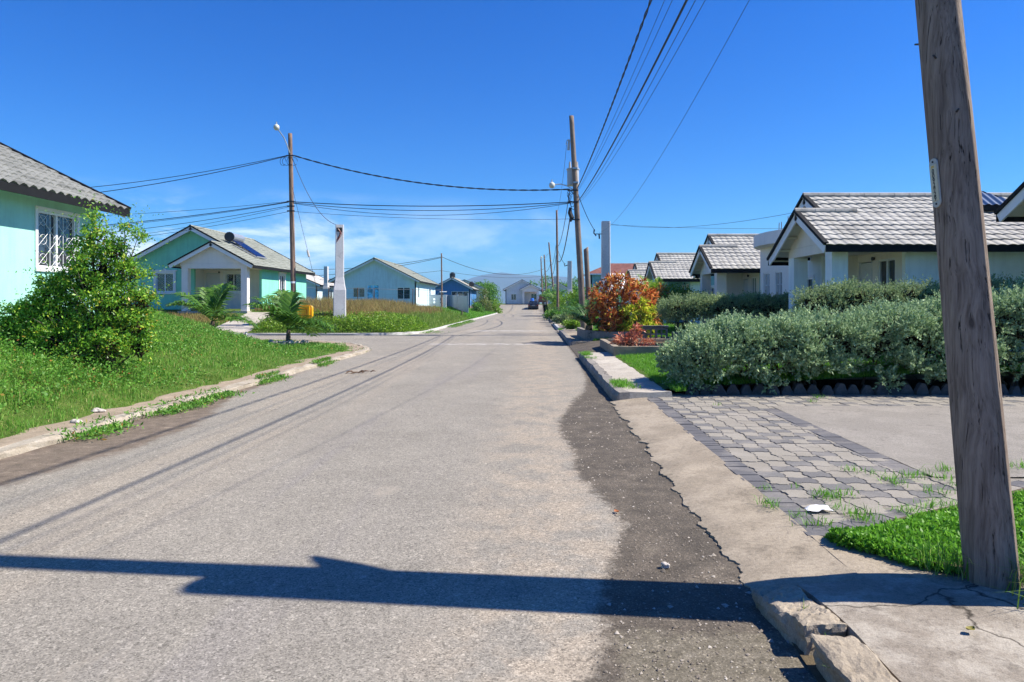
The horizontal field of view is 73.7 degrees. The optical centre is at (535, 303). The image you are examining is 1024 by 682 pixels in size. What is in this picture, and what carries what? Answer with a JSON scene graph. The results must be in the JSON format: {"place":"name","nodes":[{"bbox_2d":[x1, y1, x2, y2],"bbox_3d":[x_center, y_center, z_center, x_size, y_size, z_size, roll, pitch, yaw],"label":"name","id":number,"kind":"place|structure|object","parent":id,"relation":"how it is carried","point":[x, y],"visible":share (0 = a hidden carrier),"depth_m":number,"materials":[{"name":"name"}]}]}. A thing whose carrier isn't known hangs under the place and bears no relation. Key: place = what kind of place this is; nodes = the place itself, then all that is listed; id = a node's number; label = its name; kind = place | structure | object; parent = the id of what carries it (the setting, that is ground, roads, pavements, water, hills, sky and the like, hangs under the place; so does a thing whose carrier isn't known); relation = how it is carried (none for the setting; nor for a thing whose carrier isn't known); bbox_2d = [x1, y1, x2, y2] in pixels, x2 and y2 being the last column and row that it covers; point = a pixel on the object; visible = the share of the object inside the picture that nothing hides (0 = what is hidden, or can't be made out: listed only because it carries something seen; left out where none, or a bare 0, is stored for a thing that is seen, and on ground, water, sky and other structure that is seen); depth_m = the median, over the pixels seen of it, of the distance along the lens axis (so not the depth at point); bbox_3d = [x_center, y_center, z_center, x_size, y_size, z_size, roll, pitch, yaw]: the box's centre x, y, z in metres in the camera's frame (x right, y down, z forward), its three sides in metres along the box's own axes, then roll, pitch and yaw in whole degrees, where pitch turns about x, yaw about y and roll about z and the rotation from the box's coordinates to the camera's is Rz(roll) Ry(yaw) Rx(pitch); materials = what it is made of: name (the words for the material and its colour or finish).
{"place":"outdoors","nodes":[
{"label":"outdoors","id":0,"kind":"place"},
{"bbox_2d":[0,309,348,438],"bbox_3d":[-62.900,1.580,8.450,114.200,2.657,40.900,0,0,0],"label":"lawn bank","id":1,"kind":"structure","parent":0,"point":[73,404],"depth_m":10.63,"materials":[{"name":"green plant"}]},
{"bbox_2d":[0,142,130,316],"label":"bungalow","id":2,"kind":"object","parent":1,"relation":"on","point":[35,194],"visible":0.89,"depth_m":13.40,"materials":[{"name":"paint"}]},
{"bbox_2d":[35,205,79,272],"bbox_3d":[-9.800,-1.270,13.975,0.120,1.280,1.290,0,0,0],"label":"window","id":3,"kind":"structure","parent":2,"relation":"in","point":[49,225],"depth_m":13.89,"materials":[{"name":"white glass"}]},
{"bbox_2d":[0,190,178,373],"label":"bush","id":4,"kind":"object","parent":1,"relation":"on","point":[54,321],"visible":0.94,"depth_m":11.52,"materials":[{"name":"green plant"}]},
{"bbox_2d":[0,317,188,405],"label":"leafy weeds","id":5,"kind":"object","parent":1,"relation":"on","point":[60,375],"visible":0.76,"depth_m":10.48,"materials":[{"name":"green plant"}]},
{"bbox_2d":[0,307,345,412],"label":"bank weeds","id":6,"kind":"object","parent":1,"relation":"on","point":[244,337],"visible":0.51,"depth_m":12.71,"materials":[{"name":"green plant"}]},
{"bbox_2d":[165,281,258,328],"bbox_3d":[-13.145,0.321,27.693,3.537,2.523,3.402,0,0,0],"label":"young palm","id":7,"kind":"object","parent":1,"relation":"on","point":[210,304],"visible":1,"depth_m":28.01,"materials":[{"name":"green plant"}]},
{"bbox_2d":[242,289,335,340],"bbox_3d":[-8.511,0.507,24.298,3.221,2.072,3.099,0,0,0],"label":"young palm","id":8,"kind":"object","parent":1,"relation":"on","point":[285,312],"visible":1,"depth_m":24.16,"materials":[{"name":"green plant"}]},
{"bbox_2d":[0,339,362,446],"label":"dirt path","id":9,"kind":"structure","parent":0,"point":[34,432],"depth_m":10.40,"materials":[{"name":"grey concrete"}]},
{"bbox_2d":[216,312,272,332],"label":"driveway","id":10,"kind":"structure","parent":0,"point":[238,326],"depth_m":36.10,"materials":[{"name":"concrete"}]},
{"bbox_2d":[155,306,489,334],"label":"lot ground","id":11,"kind":"structure","parent":0,"point":[176,310],"depth_m":40.31,"materials":[{"name":"soil"}]},
{"bbox_2d":[116,225,314,312],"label":"bungalow","id":12,"kind":"object","parent":11,"relation":"on","point":[201,257],"visible":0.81,"depth_m":41.55,"materials":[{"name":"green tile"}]},
{"bbox_2d":[153,269,176,293],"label":"window","id":13,"kind":"structure","parent":12,"relation":"in","point":[165,276],"depth_m":41.57,"materials":[{"name":"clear glass"}]},
{"bbox_2d":[205,273,219,293],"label":"door","id":14,"kind":"structure","parent":12,"relation":"in","point":[210,278],"depth_m":42.83,"materials":[{"name":"white paint"}]},
{"bbox_2d":[222,270,240,293],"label":"window","id":15,"kind":"structure","parent":12,"relation":"in","point":[228,275],"depth_m":42.82,"materials":[{"name":"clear glass"}]},
{"bbox_2d":[224,232,266,258],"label":"solar water heater","id":16,"kind":"object","parent":12,"relation":"on","point":[238,239],"visible":1,"depth_m":42.50,"materials":[{"name":"metal"}]},
{"bbox_2d":[278,272,286,289],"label":"window","id":17,"kind":"structure","parent":12,"relation":"in","point":[281,275],"depth_m":45.09,"materials":[{"name":"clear glass"}]},
{"bbox_2d":[273,122,297,308],"bbox_3d":[-13.116,-4.030,35.701,1.270,10.660,0.631,0,0,-42],"label":"utility pole","id":18,"kind":"object","parent":11,"relation":"on","point":[291,206],"visible":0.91,"depth_m":35.90,"materials":[{"name":"brown wood"}]},
{"bbox_2d":[293,155,566,190],"bbox_3d":[-5.527,-6.698,34.848,14.614,2.201,0.080,0,0,8],"label":"power cable","id":19,"kind":"object","parent":18,"relation":"attached to","point":[435,184],"visible":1,"depth_m":34.75,"materials":[{"name":"black rubber"}]},
{"bbox_2d":[128,294,443,322],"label":"brown grass","id":20,"kind":"structure","parent":11,"relation":"on","point":[375,304],"depth_m":41.96,"materials":[{"name":"brown plant"}]},
{"bbox_2d":[297,305,312,318],"bbox_3d":[-11.860,0.815,35.092,0.800,1.470,0.715,0,0,-6],"label":"bin","id":21,"kind":"object","parent":11,"relation":"on","point":[307,310],"visible":0.48,"depth_m":34.82,"materials":[{"name":"yellow plastic"}]},
{"bbox_2d":[306,274,333,299],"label":"bungalow","id":22,"kind":"object","parent":11,"relation":"on","point":[312,290],"visible":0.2,"depth_m":78.88,"materials":[{"name":"white paint"}]},
{"bbox_2d":[323,266,329,298],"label":"concrete pillar","id":23,"kind":"structure","parent":11,"relation":"on","point":[326,279],"depth_m":77.78,"materials":[{"name":"white concrete"}]},
{"bbox_2d":[201,308,471,332],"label":"lot grass","id":24,"kind":"structure","parent":11,"relation":"on","point":[436,318],"depth_m":36.13,"materials":[{"name":"green plant"}]},
{"bbox_2d":[333,224,345,319],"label":"concrete pillar","id":25,"kind":"structure","parent":11,"relation":"on","point":[339,298],"depth_m":35.95,"materials":[{"name":"white paint"}]},
{"bbox_2d":[253,308,430,332],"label":"lot weeds","id":26,"kind":"object","parent":11,"relation":"on","point":[415,326],"visible":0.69,"depth_m":35.30,"materials":[{"name":"green plant"}]},
{"bbox_2d":[328,257,439,305],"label":"bungalow","id":27,"kind":"object","parent":11,"relation":"on","point":[381,276],"visible":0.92,"depth_m":75.80,"materials":[{"name":"paint"}]},
{"bbox_2d":[367,285,378,300],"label":"door","id":28,"kind":"structure","parent":27,"relation":"in","point":[370,292],"depth_m":75.87,"materials":[{"name":"blue glass"}]},
{"bbox_2d":[397,287,409,298],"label":"window","id":29,"kind":"structure","parent":27,"relation":"in","point":[400,293],"depth_m":75.87,"materials":[{"name":"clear glass"}]},
{"bbox_2d":[429,295,445,307],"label":"boundary wall","id":30,"kind":"structure","parent":11,"relation":"on","point":[437,300],"depth_m":85.00,"materials":[{"name":"white concrete"}]},
{"bbox_2d":[435,293,467,312],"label":"metal gate","id":31,"kind":"structure","parent":11,"relation":"on","point":[457,301],"depth_m":85.43,"materials":[{"name":"grey metal"}]},
{"bbox_2d":[435,277,479,307],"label":"bungalow","id":32,"kind":"object","parent":11,"relation":"on","point":[454,286],"visible":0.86,"depth_m":101.50,"materials":[{"name":"blue paint"}]},
{"bbox_2d":[436,306,495,318],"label":"verge grass","id":33,"kind":"structure","parent":11,"relation":"on","point":[473,314],"depth_m":82.27,"materials":[{"name":"green plant"}]},
{"bbox_2d":[471,287,492,311],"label":"tree","id":34,"kind":"object","parent":11,"relation":"on","point":[487,303],"visible":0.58,"depth_m":103.54,"materials":[{"name":"green plant"}]},
{"bbox_2d":[479,281,502,310],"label":"tree","id":35,"kind":"object","parent":11,"relation":"on","point":[490,287],"visible":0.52,"depth_m":107.30,"materials":[{"name":"green plant"}]},
{"bbox_2d":[249,335,407,345],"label":"side street","id":36,"kind":"structure","parent":0,"point":[365,340],"depth_m":30.96,"materials":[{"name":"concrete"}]},
{"bbox_2d":[0,305,817,681],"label":"road","id":37,"kind":"structure","parent":0,"point":[430,507],"depth_m":4.58,"materials":[{"name":"grey asphalt"}]},
{"bbox_2d":[0,339,369,459],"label":"kerb","id":38,"kind":"structure","parent":37,"relation":"on","point":[29,444],"depth_m":9.19,"materials":[{"name":"grey concrete"}]},
{"bbox_2d":[45,345,371,441],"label":"gutter weeds","id":39,"kind":"object","parent":37,"relation":"on","point":[94,431],"visible":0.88,"depth_m":10.02,"materials":[{"name":"green plant"}]},
{"bbox_2d":[231,313,497,335],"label":"kerb","id":40,"kind":"structure","parent":37,"relation":"on","point":[328,334],"depth_m":33.84,"materials":[{"name":"grey concrete"}]},
{"bbox_2d":[579,353,629,400],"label":"kerb","id":41,"kind":"structure","parent":37,"relation":"on","point":[597,372],"depth_m":13.19,"materials":[{"name":"grey concrete"}]},
{"bbox_2d":[752,584,846,654],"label":"kerb","id":42,"kind":"structure","parent":37,"relation":"on","point":[778,607],"depth_m":3.28,"materials":[{"name":"concrete"}]},
{"bbox_2d":[792,642,826,681],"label":"gutter soil","id":43,"kind":"structure","parent":37,"relation":"on","point":[809,661],"depth_m":3.01,"materials":[{"name":"brown soil"}]},
{"bbox_2d":[810,633,897,681],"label":"kerb","id":44,"kind":"structure","parent":37,"relation":"on","point":[850,658],"depth_m":2.80,"materials":[{"name":"concrete"}]},
{"bbox_2d":[329,272,584,302],"bbox_3d":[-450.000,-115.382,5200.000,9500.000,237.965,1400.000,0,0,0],"label":"hills","id":45,"kind":"structure","parent":0,"point":[505,282],"depth_m":5005.49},
{"bbox_2d":[0,0,1023,292],"label":"sky","id":46,"kind":"structure","parent":0,"point":[801,96],"materials":[{"name":"blue"}]},
{"bbox_2d":[563,329,591,343],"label":"sidewalk","id":47,"kind":"structure","parent":0,"point":[572,334],"depth_m":28.55,"materials":[{"name":"concrete"}]},
{"bbox_2d":[570,336,676,356],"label":"driveway","id":48,"kind":"structure","parent":0,"point":[594,346],"depth_m":23.28,"materials":[{"name":"concrete"}]},
{"bbox_2d":[589,352,672,398],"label":"sidewalk","id":49,"kind":"structure","parent":0,"point":[612,366],"depth_m":13.28,"materials":[{"name":"concrete"}]},
{"bbox_2d":[557,328,640,388],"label":"pavement weeds","id":50,"kind":"object","parent":49,"relation":"on","point":[621,383],"visible":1,"depth_m":11.93,"materials":[{"name":"green plant"}]},
{"bbox_2d":[555,397,807,681],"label":"gravel","id":51,"kind":"structure","parent":0,"point":[725,605],"depth_m":3.60,"materials":[{"name":"grey gravel"}]},
{"bbox_2d":[609,397,863,594],"bbox_3d":[1.475,1.578,7.200,0.650,0.145,7.600,0,0,0],"label":"driveway apron","id":52,"kind":"object","parent":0,"point":[759,544],"visible":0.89,"depth_m":5.03,"materials":[{"name":"concrete"}]},
{"bbox_2d":[499,305,1023,392],"bbox_3d":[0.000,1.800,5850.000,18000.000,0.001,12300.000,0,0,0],"label":"ground","id":53,"kind":"structure","parent":0,"point":[832,383],"depth_m":15.31,"materials":[{"name":"soil"}]},
{"bbox_2d":[560,319,579,329],"bbox_3d":[1.980,1.343,38.025,1.401,0.988,1.207,0,0,41],"label":"shrub","id":54,"kind":"object","parent":53,"relation":"on","point":[572,324],"visible":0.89,"depth_m":37.75,"materials":[{"name":"green plant"}]},
{"bbox_2d":[547,304,1023,391],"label":"lot ground","id":55,"kind":"structure","parent":0,"point":[663,386],"depth_m":12.71,"materials":[{"name":"green plant"}]},
{"bbox_2d":[564,261,571,305],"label":"concrete pillar","id":56,"kind":"structure","parent":55,"relation":"on","point":[569,276],"depth_m":67.78,"materials":[{"name":"grey concrete"}]},
{"bbox_2d":[549,115,592,328],"bbox_3d":[1.727,-3.965,34.232,2.232,10.730,0.985,0,0,-8],"label":"utility pole","id":57,"kind":"object","parent":55,"relation":"on","point":[573,176],"visible":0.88,"depth_m":33.90,"materials":[{"name":"brown wood"}]},
{"bbox_2d":[292,202,565,210],"bbox_3d":[-5.505,-4.998,34.849,14.643,0.594,0.029,0,0,8],"label":"phone cable","id":58,"kind":"object","parent":57,"relation":"attached to","point":[430,210],"visible":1,"depth_m":34.81,"materials":[{"name":"black rubber"}]},
{"bbox_2d":[294,201,567,206],"bbox_3d":[-5.507,-5.129,34.848,14.641,0.444,0.040,0,0,8],"label":"phone cable","id":59,"kind":"object","parent":57,"relation":"attached to","point":[433,206],"visible":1,"depth_m":34.79,"materials":[{"name":"black rubber"}]},
{"bbox_2d":[577,0,651,188],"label":"overhead cable","id":60,"kind":"object","parent":57,"relation":"attached to","point":[640,28],"visible":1,"depth_m":16.20,"materials":[{"name":"black rubber"}]},
{"bbox_2d":[577,0,687,201],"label":"overhead cable","id":61,"kind":"object","parent":57,"relation":"attached to","point":[670,32],"visible":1,"depth_m":13.80,"materials":[{"name":"black rubber"}]},
{"bbox_2d":[554,297,600,329],"bbox_3d":[2.188,0.458,27.360,3.125,1.895,2.841,0,0,0],"label":"cycad","id":62,"kind":"object","parent":55,"relation":"on","point":[580,312],"visible":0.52,"depth_m":27.58,"materials":[{"name":"green plant"}]},
{"bbox_2d":[558,284,599,314],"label":"shrub","id":63,"kind":"object","parent":55,"relation":"on","point":[575,301],"visible":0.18,"depth_m":51.91,"materials":[{"name":"green plant"}]},
{"bbox_2d":[593,221,612,318],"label":"concrete pillar","id":64,"kind":"structure","parent":55,"relation":"on","point":[605,247],"depth_m":35.28,"materials":[{"name":"grey concrete"}]},
{"bbox_2d":[584,263,633,310],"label":"villa","id":65,"kind":"object","parent":55,"relation":"on","point":[595,275],"visible":0.16,"depth_m":74.41,"materials":[{"name":"red tile"}]},
{"bbox_2d":[598,310,625,332],"bbox_3d":[2.914,0.870,25.898,1.086,1.478,1.190,0,0,44],"label":"croton","id":66,"kind":"object","parent":55,"relation":"on","point":[613,328],"visible":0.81,"depth_m":25.82,"materials":[{"name":"red plant"}]},
{"bbox_2d":[577,327,648,339],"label":"garden kerb","id":67,"kind":"structure","parent":55,"relation":"on","point":[583,333],"depth_m":26.06,"materials":[{"name":"grey concrete"}]},
{"bbox_2d":[584,270,661,330],"bbox_3d":[3.372,0.087,26.210,3.067,2.838,1.837,0,0,0],"label":"croton","id":68,"kind":"object","parent":55,"relation":"on","point":[631,285],"visible":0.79,"depth_m":26.13,"materials":[{"name":"orange plant"}]},
{"bbox_2d":[575,316,685,340],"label":"roadside grass","id":69,"kind":"structure","parent":55,"relation":"on","point":[671,327],"depth_m":28.74,"materials":[{"name":"green plant"}]},
{"bbox_2d":[609,296,660,337],"bbox_3d":[3.767,0.635,25.886,2.053,1.883,1.250,0,0,0],"label":"croton","id":70,"kind":"object","parent":55,"relation":"on","point":[637,314],"visible":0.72,"depth_m":25.72,"materials":[{"name":"yellow plant"}]},
{"bbox_2d":[600,339,671,355],"bbox_3d":[3.411,1.329,20.426,2.592,0.352,4.160,0,0,0],"label":"planter box","id":71,"kind":"object","parent":55,"relation":"on","point":[612,349],"visible":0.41,"depth_m":18.36,"materials":[{"name":"concrete"}]},
{"bbox_2d":[610,321,645,345],"bbox_3d":[2.664,1.148,19.612,1.275,1.258,0.785,0,0,-18],"label":"croton","id":72,"kind":"object","parent":71,"relation":"in","point":[622,340],"visible":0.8,"depth_m":19.54,"materials":[{"name":"pink plant"}]},
{"bbox_2d":[625,263,648,317],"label":"bungalow","id":73,"kind":"object","parent":55,"relation":"on","point":[639,268],"visible":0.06,"depth_m":49.54,"materials":[{"name":"grey tile"}]},
{"bbox_2d":[637,274,684,293],"bbox_3d":[5.744,0.001,30.468,3.174,2.703,3.002,0,0,-37],"label":"areca palm","id":74,"kind":"object","parent":55,"relation":"on","point":[654,284],"visible":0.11,"depth_m":30.84,"materials":[{"name":"green plant"}]},
{"bbox_2d":[642,325,680,337],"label":"garden wall","id":75,"kind":"structure","parent":55,"relation":"on","point":[654,327],"depth_m":25.00,"materials":[{"name":"grey concrete"}]},
{"bbox_2d":[644,253,699,323],"bbox_3d":[12.850,-0.269,40.548,12.600,5.478,5.806,0,0,0],"label":"bungalow","id":76,"kind":"object","parent":55,"relation":"on","point":[670,268],"visible":0.2,"depth_m":39.01,"materials":[{"name":"grey tile"}]},
{"bbox_2d":[657,282,705,329],"bbox_3d":[6.138,0.141,28.980,2.472,2.165,1.852,0,0,0],"label":"shrub","id":77,"kind":"object","parent":55,"relation":"on","point":[680,291],"visible":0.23,"depth_m":28.88,"materials":[{"name":"green plant"}]},
{"bbox_2d":[654,289,788,327],"bbox_3d":[6.497,0.437,20.648,5.833,1.820,1.957,0,0,0],"label":"hedge","id":78,"kind":"object","parent":55,"relation":"on","point":[692,306],"visible":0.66,"depth_m":20.16,"materials":[{"name":"green plant"}]},
{"bbox_2d":[689,234,759,323],"bbox_3d":[9.360,-0.269,29.500,5.100,5.478,5.802,0,0,0],"label":"bungalow","id":79,"kind":"object","parent":55,"relation":"on","point":[728,263],"visible":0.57,"depth_m":28.37,"materials":[{"name":"grey tile"}]},
{"bbox_2d":[754,216,788,296],"bbox_3d":[10.611,-0.905,23.850,5.583,4.350,3.400,0,0,0],"label":"house extension","id":80,"kind":"object","parent":55,"relation":"on","point":[774,279],"visible":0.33,"depth_m":23.97,"materials":[{"name":"white paint"}]},
{"bbox_2d":[775,271,781,295],"bbox_3d":[8.449,-0.195,23.600,0.063,1.830,0.700,0,0,0],"label":"window","id":81,"kind":"structure","parent":80,"relation":"in","point":[778,274],"depth_m":23.76,"materials":[{"name":"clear glass"}]},
{"bbox_2d":[655,272,1023,394],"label":"hedge","id":82,"kind":"object","parent":55,"relation":"on","point":[904,331],"visible":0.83,"depth_m":11.38,"materials":[{"name":"green plant"}]},
{"bbox_2d":[766,193,1023,378],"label":"bungalow","id":83,"kind":"object","parent":55,"relation":"on","point":[825,237],"visible":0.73,"depth_m":16.90,"materials":[{"name":"grey tile"}]},
{"bbox_2d":[859,262,871,287],"bbox_3d":[8.830,0.090,18.165,0.090,2.360,0.770,0,0,0],"label":"door","id":84,"kind":"structure","parent":83,"relation":"in","point":[865,269],"depth_m":18.23,"materials":[{"name":"white paint"}]},
{"bbox_2d":[879,258,894,289],"bbox_3d":[8.829,0.055,17.080,0.063,2.330,0.840,0,0,0],"label":"window","id":85,"kind":"structure","parent":83,"relation":"in","point":[886,266],"depth_m":17.10,"materials":[{"name":"clear glass"}]},
{"bbox_2d":[981,191,1005,210],"bbox_3d":[11.600,-0.901,18.250,1.718,4.402,1.719,0,0,0],"label":"canopy","id":86,"kind":"object","parent":83,"relation":"on","point":[990,198],"visible":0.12,"depth_m":17.56,"materials":[{"name":"blue metal"}]},
{"bbox_2d":[786,272,1020,355],"bbox_3d":[8.853,0.302,14.581,6.790,1.989,1.676,0,0,0],"label":"hedge","id":87,"kind":"object","parent":55,"relation":"on","point":[841,297],"visible":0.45,"depth_m":14.30,"materials":[{"name":"green plant"}]},
{"bbox_2d":[994,182,1023,221],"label":"bungalow","id":88,"kind":"object","parent":55,"relation":"on","point":[1010,208],"visible":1,"depth_m":14.63,"materials":[{"name":"white paint"}]},
{"bbox_2d":[658,393,1023,524],"bbox_3d":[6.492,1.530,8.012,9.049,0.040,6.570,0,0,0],"label":"block paving","id":89,"kind":"structure","parent":0,"point":[802,457],"depth_m":6.98,"materials":[{"name":"grey concrete"}]},
{"bbox_2d":[647,398,926,535],"bbox_3d":[2.623,1.530,7.702,1.695,0.040,6.505,0,0,0],"label":"paver border","id":90,"kind":"object","parent":89,"relation":"on","point":[733,464],"visible":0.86,"depth_m":6.61,"materials":[{"name":"grey concrete"}]},
{"bbox_2d":[792,383,806,394],"bbox_3d":[4.419,1.456,11.444,0.251,0.242,0.117,-3,0,-6],"label":"edging stone","id":91,"kind":"object","parent":89,"relation":"on","point":[798,389],"visible":0.78,"depth_m":11.39,"materials":[{"name":"grey stone"}]},
{"bbox_2d":[833,383,847,394],"bbox_3d":[5.099,1.448,11.418,0.249,0.240,0.117,3,0,-10],"label":"edging stone","id":92,"kind":"object","parent":89,"relation":"on","point":[839,389],"visible":0.81,"depth_m":11.37,"materials":[{"name":"grey stone"}]},
{"bbox_2d":[713,394,1023,527],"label":"paving weeds","id":93,"kind":"object","parent":89,"relation":"on","point":[827,493],"visible":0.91,"depth_m":5.22,"materials":[{"name":"green plant"}]},
{"bbox_2d":[819,479,1023,530],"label":"paver edging","id":94,"kind":"object","parent":89,"relation":"on","point":[1015,485],"visible":0.35,"depth_m":4.92,"materials":[{"name":"grey concrete"}]},
{"bbox_2d":[914,382,928,394],"bbox_3d":[6.449,1.439,11.407,0.239,0.231,0.117,2,1,-9],"label":"edging stone","id":95,"kind":"object","parent":89,"relation":"on","point":[920,388],"visible":0.79,"depth_m":11.36,"materials":[{"name":"grey stone"}]},
{"bbox_2d":[811,535,963,579],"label":"sidewalk","id":96,"kind":"structure","parent":0,"point":[863,564],"depth_m":3.92,"materials":[{"name":"concrete"}]},
{"bbox_2d":[772,406,1023,476],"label":"concrete pad","id":97,"kind":"object","parent":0,"point":[917,437],"visible":0.72,"depth_m":8.17,"materials":[{"name":"grey concrete"}]},
{"bbox_2d":[798,576,1023,681],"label":"sidewalk","id":98,"kind":"structure","parent":0,"point":[909,629],"depth_m":3.12,"materials":[{"name":"concrete"}]},
{"bbox_2d":[969,553,1023,608],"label":"seeding weeds","id":99,"kind":"object","parent":98,"relation":"on","point":[1021,582],"visible":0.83,"depth_m":3.42,"materials":[{"name":"green plant"}]},
{"bbox_2d":[823,488,1023,581],"bbox_3d":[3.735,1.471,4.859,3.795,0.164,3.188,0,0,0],"label":"ground cover","id":100,"kind":"object","parent":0,"point":[909,527],"visible":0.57,"depth_m":4.23,"materials":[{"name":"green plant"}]},
{"bbox_2d":[877,522,1023,591],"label":"verge weeds","id":101,"kind":"object","parent":100,"relation":"on","point":[946,563],"visible":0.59,"depth_m":3.77,"materials":[{"name":"green plant"}]},
{"bbox_2d":[914,0,1019,590],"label":"utility pole","id":102,"kind":"object","parent":100,"relation":"on","point":[985,502],"visible":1,"depth_m":3.73,"materials":[{"name":"brown wood"}]},
{"label":"back lot ground","id":103,"kind":"structure","parent":0,"visible":0},
{"bbox_2d":[503,280,540,304],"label":"bungalow","id":104,"kind":"object","parent":103,"relation":"on","point":[521,292],"visible":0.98,"depth_m":133.80,"materials":[{"name":"white paint"}]},
{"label":"driveway","id":105,"kind":"structure","parent":0,"visible":0},
{"bbox_2d":[556,210,558,311],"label":"utility pole","id":106,"kind":"object","parent":105,"relation":"on","point":[557,280],"visible":0.84,"depth_m":65.92,"materials":[{"name":"brown wood"}]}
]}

